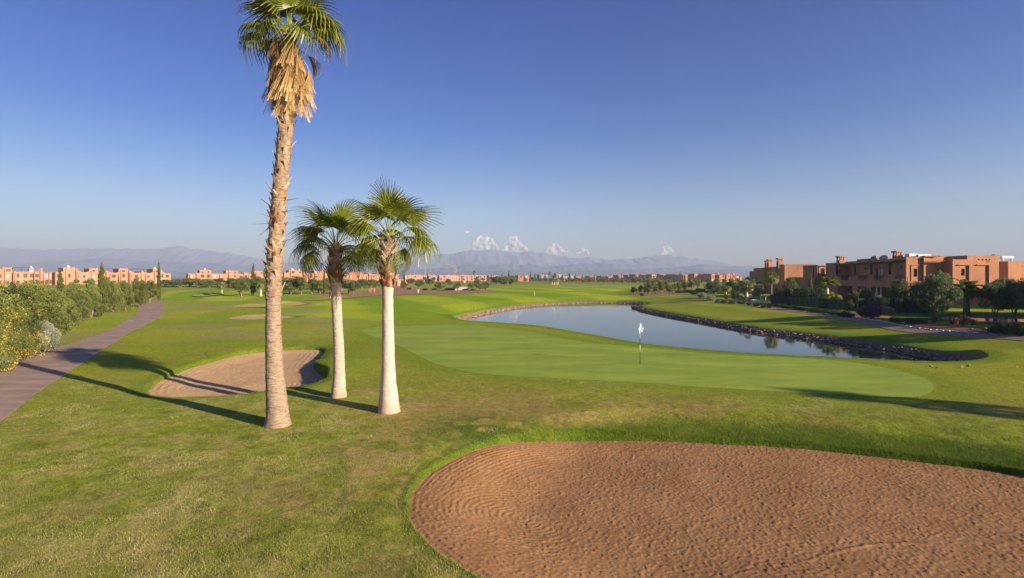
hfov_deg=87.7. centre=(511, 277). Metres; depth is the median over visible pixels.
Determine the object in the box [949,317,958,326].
rose bush
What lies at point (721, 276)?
villa
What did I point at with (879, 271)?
balcony door
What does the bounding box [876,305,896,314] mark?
silver shrub
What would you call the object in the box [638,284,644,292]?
olive tree
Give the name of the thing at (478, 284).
olive tree
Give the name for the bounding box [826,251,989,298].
courtyard villa
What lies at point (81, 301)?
olive tree
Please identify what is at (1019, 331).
garden shrub
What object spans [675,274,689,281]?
villa
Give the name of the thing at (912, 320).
flowering plant
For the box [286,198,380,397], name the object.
fan palm
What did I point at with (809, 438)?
bunker rim grass
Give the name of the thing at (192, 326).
ground
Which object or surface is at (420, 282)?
olive tree
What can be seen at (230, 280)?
olive tree
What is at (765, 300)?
garden pool
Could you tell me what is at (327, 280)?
olive tree
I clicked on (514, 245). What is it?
cloud
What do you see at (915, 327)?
path edging
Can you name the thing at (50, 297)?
olive bush
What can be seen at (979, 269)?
courtyard villa
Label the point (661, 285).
olive tree
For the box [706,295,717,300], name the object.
silver shrub
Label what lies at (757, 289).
olive tree
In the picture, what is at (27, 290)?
olive bush
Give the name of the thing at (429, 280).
olive tree
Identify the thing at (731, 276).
villa
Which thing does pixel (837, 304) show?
hedge
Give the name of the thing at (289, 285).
olive tree
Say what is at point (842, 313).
flowering plant
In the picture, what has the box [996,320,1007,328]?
garden shrub
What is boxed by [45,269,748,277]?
mountain
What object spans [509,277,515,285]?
olive tree
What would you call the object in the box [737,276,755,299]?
fan palm
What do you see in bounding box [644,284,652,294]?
olive tree
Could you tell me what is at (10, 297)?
olive bush
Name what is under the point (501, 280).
olive tree
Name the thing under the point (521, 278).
villa
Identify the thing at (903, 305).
hedge
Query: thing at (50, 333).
silver shrub
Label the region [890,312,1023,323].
garden lawn
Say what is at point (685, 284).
olive tree
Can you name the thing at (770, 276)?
fan palm
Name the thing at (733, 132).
sky
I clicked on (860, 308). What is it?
flowering bush
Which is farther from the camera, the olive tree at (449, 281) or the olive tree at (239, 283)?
the olive tree at (449, 281)
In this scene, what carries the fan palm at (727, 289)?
on the ground at (192, 326)
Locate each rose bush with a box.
[930,316,936,323]
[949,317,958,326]
[958,315,970,325]
[969,319,977,326]
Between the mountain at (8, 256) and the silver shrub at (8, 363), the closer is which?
the silver shrub at (8, 363)
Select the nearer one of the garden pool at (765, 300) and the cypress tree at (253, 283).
the garden pool at (765, 300)
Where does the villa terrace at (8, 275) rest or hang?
on the ground at (192, 326)
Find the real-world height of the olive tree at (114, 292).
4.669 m
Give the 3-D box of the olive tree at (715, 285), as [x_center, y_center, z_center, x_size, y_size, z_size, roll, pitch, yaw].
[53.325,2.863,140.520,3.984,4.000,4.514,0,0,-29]
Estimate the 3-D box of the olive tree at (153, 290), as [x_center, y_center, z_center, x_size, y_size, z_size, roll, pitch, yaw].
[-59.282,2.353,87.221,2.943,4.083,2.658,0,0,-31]
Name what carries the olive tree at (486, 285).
on the ground at (192, 326)
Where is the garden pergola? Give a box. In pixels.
[737,287,760,299]
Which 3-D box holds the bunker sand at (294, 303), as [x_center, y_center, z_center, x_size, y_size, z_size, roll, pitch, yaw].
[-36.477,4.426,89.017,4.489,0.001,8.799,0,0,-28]
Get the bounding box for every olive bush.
[0,280,42,344]
[0,280,67,336]
[20,278,68,302]
[26,283,74,334]
[56,297,81,329]
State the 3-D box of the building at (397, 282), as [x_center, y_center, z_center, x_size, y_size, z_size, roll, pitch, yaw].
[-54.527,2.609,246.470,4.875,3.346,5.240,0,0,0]
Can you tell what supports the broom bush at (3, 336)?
on the ground at (192, 326)
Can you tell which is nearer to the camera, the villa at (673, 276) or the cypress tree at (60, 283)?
the cypress tree at (60, 283)
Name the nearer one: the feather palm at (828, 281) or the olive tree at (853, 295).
the olive tree at (853, 295)
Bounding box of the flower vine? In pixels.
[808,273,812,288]
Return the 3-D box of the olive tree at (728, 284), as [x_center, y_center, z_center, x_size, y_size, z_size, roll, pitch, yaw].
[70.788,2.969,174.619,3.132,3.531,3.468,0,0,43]
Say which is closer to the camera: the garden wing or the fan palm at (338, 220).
the fan palm at (338, 220)
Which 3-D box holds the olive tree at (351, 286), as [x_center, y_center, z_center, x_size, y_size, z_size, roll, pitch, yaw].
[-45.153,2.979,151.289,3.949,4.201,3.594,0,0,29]
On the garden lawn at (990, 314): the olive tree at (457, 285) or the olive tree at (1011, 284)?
the olive tree at (1011, 284)
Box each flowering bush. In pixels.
[748,287,758,296]
[854,306,866,317]
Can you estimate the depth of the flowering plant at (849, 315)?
55.97 m
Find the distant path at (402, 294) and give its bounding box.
[306,292,483,300]
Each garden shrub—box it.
[731,293,739,299]
[867,295,887,308]
[986,324,1002,332]
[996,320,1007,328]
[997,326,1014,333]
[1006,322,1022,327]
[1011,327,1023,335]
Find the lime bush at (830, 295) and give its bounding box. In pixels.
[820,292,841,305]
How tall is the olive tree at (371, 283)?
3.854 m
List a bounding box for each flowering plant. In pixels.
[838,311,849,316]
[845,313,855,316]
[888,317,896,321]
[895,317,909,322]
[906,318,917,322]
[916,318,927,323]
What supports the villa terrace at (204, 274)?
on the ground at (192, 326)
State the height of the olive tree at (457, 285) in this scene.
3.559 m
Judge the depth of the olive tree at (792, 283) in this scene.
91.22 m
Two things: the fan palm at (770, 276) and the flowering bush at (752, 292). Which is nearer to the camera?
the fan palm at (770, 276)
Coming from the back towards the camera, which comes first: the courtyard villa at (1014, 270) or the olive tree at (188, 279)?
the olive tree at (188, 279)
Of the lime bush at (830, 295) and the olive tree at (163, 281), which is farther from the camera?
the olive tree at (163, 281)
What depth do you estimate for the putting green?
28.01 m
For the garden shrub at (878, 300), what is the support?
on the ground at (192, 326)
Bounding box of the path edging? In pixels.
[825,313,978,332]
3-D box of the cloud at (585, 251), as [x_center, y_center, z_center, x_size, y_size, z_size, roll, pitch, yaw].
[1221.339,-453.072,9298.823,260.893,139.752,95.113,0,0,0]
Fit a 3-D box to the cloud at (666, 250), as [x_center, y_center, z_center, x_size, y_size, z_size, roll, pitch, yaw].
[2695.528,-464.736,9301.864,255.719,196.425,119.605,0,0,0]
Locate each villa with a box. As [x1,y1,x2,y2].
[515,274,528,281]
[629,274,643,277]
[646,274,662,277]
[657,274,666,279]
[666,274,682,281]
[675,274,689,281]
[687,273,702,281]
[703,273,719,281]
[716,274,726,281]
[727,273,734,281]
[749,258,815,292]
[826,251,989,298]
[862,254,998,302]
[999,256,1023,300]
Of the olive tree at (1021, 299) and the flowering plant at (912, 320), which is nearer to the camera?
the flowering plant at (912, 320)
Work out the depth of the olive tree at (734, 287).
146.58 m
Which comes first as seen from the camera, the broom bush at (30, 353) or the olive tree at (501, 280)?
the broom bush at (30, 353)
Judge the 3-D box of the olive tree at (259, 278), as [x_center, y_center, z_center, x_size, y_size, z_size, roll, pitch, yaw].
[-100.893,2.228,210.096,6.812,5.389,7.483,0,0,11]
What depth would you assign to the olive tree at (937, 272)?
60.85 m
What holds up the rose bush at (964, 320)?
on the ground at (192, 326)
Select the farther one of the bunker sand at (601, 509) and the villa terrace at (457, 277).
the villa terrace at (457, 277)
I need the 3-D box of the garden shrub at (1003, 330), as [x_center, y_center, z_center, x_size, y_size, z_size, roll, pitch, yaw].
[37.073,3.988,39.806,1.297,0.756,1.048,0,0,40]
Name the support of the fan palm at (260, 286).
on the ground at (192, 326)
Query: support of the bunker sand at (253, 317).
on the ground at (192, 326)
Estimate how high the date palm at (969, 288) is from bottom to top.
4.330 m
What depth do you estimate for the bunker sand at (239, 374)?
26.70 m
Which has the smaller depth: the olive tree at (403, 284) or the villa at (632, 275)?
the olive tree at (403, 284)
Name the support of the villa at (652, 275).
on the ground at (192, 326)
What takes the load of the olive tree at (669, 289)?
on the ground at (192, 326)
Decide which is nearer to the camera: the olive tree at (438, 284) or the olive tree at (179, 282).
the olive tree at (438, 284)
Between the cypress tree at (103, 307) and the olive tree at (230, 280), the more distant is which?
the olive tree at (230, 280)
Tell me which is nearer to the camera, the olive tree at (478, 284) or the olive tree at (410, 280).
the olive tree at (478, 284)
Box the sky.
[0,0,1023,266]
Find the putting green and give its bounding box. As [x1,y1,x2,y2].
[363,325,933,396]
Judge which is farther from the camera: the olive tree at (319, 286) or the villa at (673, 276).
the villa at (673, 276)
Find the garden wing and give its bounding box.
[793,265,825,293]
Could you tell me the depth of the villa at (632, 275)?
664.62 m
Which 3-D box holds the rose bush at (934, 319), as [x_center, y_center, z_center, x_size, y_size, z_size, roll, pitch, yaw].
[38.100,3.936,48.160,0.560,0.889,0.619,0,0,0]
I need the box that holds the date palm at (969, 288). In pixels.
[952,277,983,316]
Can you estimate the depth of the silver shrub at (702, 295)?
106.77 m
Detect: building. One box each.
[395,279,399,285]
[537,274,547,280]
[563,275,573,279]
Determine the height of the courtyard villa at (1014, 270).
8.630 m
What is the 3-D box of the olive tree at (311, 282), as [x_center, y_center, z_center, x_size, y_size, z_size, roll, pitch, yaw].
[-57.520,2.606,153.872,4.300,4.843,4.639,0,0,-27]
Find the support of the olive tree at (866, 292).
on the ground at (192, 326)
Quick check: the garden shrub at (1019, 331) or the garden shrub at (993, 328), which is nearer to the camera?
the garden shrub at (1019, 331)
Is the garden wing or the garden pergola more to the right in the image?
the garden wing
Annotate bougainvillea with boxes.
[859,305,881,317]
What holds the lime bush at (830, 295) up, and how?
on the ground at (192, 326)
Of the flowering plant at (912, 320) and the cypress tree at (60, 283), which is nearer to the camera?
the flowering plant at (912, 320)
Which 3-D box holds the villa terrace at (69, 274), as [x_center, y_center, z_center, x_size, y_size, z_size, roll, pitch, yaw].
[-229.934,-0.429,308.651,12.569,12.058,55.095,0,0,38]
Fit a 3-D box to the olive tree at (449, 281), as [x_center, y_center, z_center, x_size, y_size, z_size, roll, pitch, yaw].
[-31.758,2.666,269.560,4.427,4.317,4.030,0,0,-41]
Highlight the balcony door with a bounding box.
[877,268,882,276]
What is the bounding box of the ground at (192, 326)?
[0,278,1023,577]
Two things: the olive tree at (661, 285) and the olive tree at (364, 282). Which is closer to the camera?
the olive tree at (661, 285)
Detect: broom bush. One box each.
[0,292,51,371]
[0,317,11,361]
[9,316,44,360]
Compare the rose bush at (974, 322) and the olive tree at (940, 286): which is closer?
the rose bush at (974, 322)
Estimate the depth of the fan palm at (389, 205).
17.98 m
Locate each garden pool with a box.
[751,297,770,301]
[942,317,1023,322]
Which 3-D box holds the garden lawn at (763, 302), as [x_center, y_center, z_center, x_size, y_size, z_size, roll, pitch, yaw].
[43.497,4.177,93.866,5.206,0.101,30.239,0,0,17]
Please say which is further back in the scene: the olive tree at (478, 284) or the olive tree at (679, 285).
the olive tree at (478, 284)
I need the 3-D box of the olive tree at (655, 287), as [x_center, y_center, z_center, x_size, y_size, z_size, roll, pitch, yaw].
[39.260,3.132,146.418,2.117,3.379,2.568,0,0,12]
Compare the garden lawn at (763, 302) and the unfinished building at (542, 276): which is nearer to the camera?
the garden lawn at (763, 302)
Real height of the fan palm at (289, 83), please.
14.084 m
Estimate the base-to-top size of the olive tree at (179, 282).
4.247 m
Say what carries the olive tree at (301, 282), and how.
on the ground at (192, 326)
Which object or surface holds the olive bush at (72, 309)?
on the ground at (192, 326)
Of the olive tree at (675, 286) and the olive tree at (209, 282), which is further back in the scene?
the olive tree at (209, 282)
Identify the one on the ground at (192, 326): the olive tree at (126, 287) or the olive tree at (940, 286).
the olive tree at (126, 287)
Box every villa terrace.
[0,266,51,284]
[52,265,170,284]
[186,269,265,282]
[282,269,380,281]
[403,274,436,280]
[438,274,485,280]
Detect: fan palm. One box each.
[217,280,226,293]
[235,0,351,428]
[255,279,265,295]
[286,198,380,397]
[334,174,445,414]
[720,282,731,293]
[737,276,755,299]
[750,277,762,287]
[763,271,778,299]
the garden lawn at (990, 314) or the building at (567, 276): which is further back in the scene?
the building at (567, 276)
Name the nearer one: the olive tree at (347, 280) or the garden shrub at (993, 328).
the garden shrub at (993, 328)
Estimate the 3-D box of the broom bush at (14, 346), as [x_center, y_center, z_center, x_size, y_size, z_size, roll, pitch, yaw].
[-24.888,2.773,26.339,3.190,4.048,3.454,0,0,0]
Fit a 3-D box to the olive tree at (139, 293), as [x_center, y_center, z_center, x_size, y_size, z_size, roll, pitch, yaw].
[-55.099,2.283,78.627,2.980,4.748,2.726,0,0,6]
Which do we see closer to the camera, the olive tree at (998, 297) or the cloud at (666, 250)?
the olive tree at (998, 297)
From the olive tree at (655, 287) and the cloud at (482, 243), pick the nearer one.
the olive tree at (655, 287)
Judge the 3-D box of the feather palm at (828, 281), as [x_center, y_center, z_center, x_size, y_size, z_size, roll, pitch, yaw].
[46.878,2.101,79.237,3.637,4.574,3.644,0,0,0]
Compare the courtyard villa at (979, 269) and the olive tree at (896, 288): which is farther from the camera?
the courtyard villa at (979, 269)
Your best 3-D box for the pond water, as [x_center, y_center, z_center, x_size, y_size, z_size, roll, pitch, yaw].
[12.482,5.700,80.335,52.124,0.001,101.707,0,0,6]
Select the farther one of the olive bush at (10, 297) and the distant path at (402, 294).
the distant path at (402, 294)
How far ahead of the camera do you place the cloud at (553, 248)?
9258.54 m
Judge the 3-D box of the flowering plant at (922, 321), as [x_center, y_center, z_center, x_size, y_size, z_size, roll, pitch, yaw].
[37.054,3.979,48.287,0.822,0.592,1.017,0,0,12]
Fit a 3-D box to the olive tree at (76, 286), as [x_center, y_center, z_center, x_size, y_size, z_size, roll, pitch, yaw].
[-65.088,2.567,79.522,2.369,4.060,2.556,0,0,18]
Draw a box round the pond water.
[466,303,935,360]
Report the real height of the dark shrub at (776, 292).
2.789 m
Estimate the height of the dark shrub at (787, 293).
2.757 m
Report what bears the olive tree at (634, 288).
on the ground at (192, 326)
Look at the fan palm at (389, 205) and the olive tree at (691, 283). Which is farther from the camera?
the olive tree at (691, 283)
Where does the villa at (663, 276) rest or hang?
on the ground at (192, 326)
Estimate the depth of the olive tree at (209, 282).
223.94 m
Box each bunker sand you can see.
[148,350,323,397]
[230,316,292,318]
[235,305,264,306]
[281,303,306,304]
[409,441,1023,577]
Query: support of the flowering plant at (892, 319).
on the ground at (192, 326)
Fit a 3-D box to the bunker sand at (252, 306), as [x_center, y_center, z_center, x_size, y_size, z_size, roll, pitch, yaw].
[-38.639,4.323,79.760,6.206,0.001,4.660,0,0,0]
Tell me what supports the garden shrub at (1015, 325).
on the ground at (192, 326)
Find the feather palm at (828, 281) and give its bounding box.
[813,276,841,293]
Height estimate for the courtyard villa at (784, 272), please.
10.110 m
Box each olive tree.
[64,281,81,302]
[69,289,93,320]
[80,284,101,317]
[84,277,95,290]
[105,279,125,311]
[116,280,134,310]
[130,277,151,306]
[143,280,159,302]
[161,280,171,285]
[170,278,189,286]
[183,278,192,286]
[189,278,204,286]
[203,279,215,287]
[211,278,225,286]
[226,278,235,287]
[230,278,249,296]
[247,276,265,285]
[282,277,297,293]
[291,276,311,293]
[307,278,318,293]
[313,279,329,293]
[322,278,330,292]
[342,278,352,293]
[345,280,360,293]
[356,278,369,288]
[367,279,377,287]
[400,281,407,288]
[406,278,415,284]
[415,279,424,287]
[425,278,433,285]
[434,281,444,289]
[445,279,452,285]
[453,281,460,290]
[475,282,484,290]
[483,281,489,289]
[498,277,504,284]
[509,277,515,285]
[631,286,637,293]
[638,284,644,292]
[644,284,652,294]
[652,283,658,293]
[657,281,664,293]
[666,284,673,294]
[671,283,677,293]
[676,282,682,289]
[681,281,687,289]
[688,280,695,289]
[695,279,699,287]
[707,281,721,294]
[724,281,732,287]
[731,282,740,292]
[755,284,764,297]
[782,277,799,292]
[843,291,863,310]
[858,288,872,297]
[885,279,915,298]
[909,273,963,318]
[931,270,955,312]
[976,281,1015,316]
[992,278,1008,286]
[1003,277,1023,314]
[1011,283,1023,310]
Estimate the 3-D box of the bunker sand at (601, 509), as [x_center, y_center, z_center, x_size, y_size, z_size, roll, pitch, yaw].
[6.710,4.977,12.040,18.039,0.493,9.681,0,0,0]
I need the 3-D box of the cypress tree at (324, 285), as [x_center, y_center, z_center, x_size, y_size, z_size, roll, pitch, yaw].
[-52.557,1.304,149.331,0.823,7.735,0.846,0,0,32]
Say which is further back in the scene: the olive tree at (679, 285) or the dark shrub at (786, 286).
the olive tree at (679, 285)
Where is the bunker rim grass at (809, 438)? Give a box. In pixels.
[128,358,1023,577]
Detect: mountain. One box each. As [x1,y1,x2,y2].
[0,246,764,271]
[0,258,755,273]
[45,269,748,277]
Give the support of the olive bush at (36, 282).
on the ground at (192, 326)
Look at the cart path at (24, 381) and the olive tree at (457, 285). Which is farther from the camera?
the olive tree at (457, 285)
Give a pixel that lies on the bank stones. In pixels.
(637, 308)
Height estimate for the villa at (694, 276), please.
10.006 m
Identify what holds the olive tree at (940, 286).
on the garden lawn at (990, 314)
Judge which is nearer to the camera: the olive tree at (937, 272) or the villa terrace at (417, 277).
the olive tree at (937, 272)
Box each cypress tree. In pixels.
[56,269,63,291]
[95,261,109,316]
[157,262,160,300]
[250,264,256,294]
[323,270,325,294]
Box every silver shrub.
[0,343,17,368]
[34,321,60,353]
[697,292,706,297]
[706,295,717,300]
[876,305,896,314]
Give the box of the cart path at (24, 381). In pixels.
[0,300,167,421]
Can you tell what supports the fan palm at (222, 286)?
on the ground at (192, 326)
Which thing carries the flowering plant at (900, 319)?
on the ground at (192, 326)
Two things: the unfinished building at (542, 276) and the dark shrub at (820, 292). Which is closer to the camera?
the dark shrub at (820, 292)
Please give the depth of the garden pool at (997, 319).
51.71 m
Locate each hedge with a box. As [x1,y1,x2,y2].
[771,295,856,310]
[858,297,934,313]
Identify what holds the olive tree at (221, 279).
on the ground at (192, 326)
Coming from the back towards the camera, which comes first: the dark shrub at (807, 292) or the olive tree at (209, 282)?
the olive tree at (209, 282)
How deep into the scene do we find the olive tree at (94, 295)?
59.06 m
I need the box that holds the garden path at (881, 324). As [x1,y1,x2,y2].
[681,296,1023,340]
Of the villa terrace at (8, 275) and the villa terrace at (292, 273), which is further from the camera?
the villa terrace at (292, 273)
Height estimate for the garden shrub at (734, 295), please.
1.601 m
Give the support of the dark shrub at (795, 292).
on the ground at (192, 326)
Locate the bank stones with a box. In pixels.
[456,301,962,360]
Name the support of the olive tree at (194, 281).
on the ground at (192, 326)
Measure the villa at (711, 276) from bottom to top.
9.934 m
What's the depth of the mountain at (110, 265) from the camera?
4553.99 m
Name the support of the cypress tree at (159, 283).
on the ground at (192, 326)
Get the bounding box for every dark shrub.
[769,288,782,300]
[778,284,790,293]
[780,289,793,296]
[790,288,803,296]
[799,287,817,297]
[811,287,825,298]
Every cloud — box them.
[471,236,498,250]
[501,235,527,251]
[545,243,567,254]
[575,248,588,254]
[660,245,673,254]
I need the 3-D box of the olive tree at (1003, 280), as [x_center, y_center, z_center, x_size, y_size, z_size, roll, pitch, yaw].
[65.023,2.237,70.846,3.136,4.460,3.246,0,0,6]
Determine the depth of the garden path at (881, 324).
46.35 m
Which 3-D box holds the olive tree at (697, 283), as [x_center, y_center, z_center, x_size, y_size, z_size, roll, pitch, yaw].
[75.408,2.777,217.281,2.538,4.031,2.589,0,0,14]
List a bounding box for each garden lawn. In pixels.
[739,298,770,304]
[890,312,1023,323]
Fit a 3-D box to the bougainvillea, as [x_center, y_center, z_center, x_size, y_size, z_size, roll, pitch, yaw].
[36.843,3.603,54.772,2.036,1.601,1.874,0,0,-36]
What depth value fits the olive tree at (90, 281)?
165.24 m

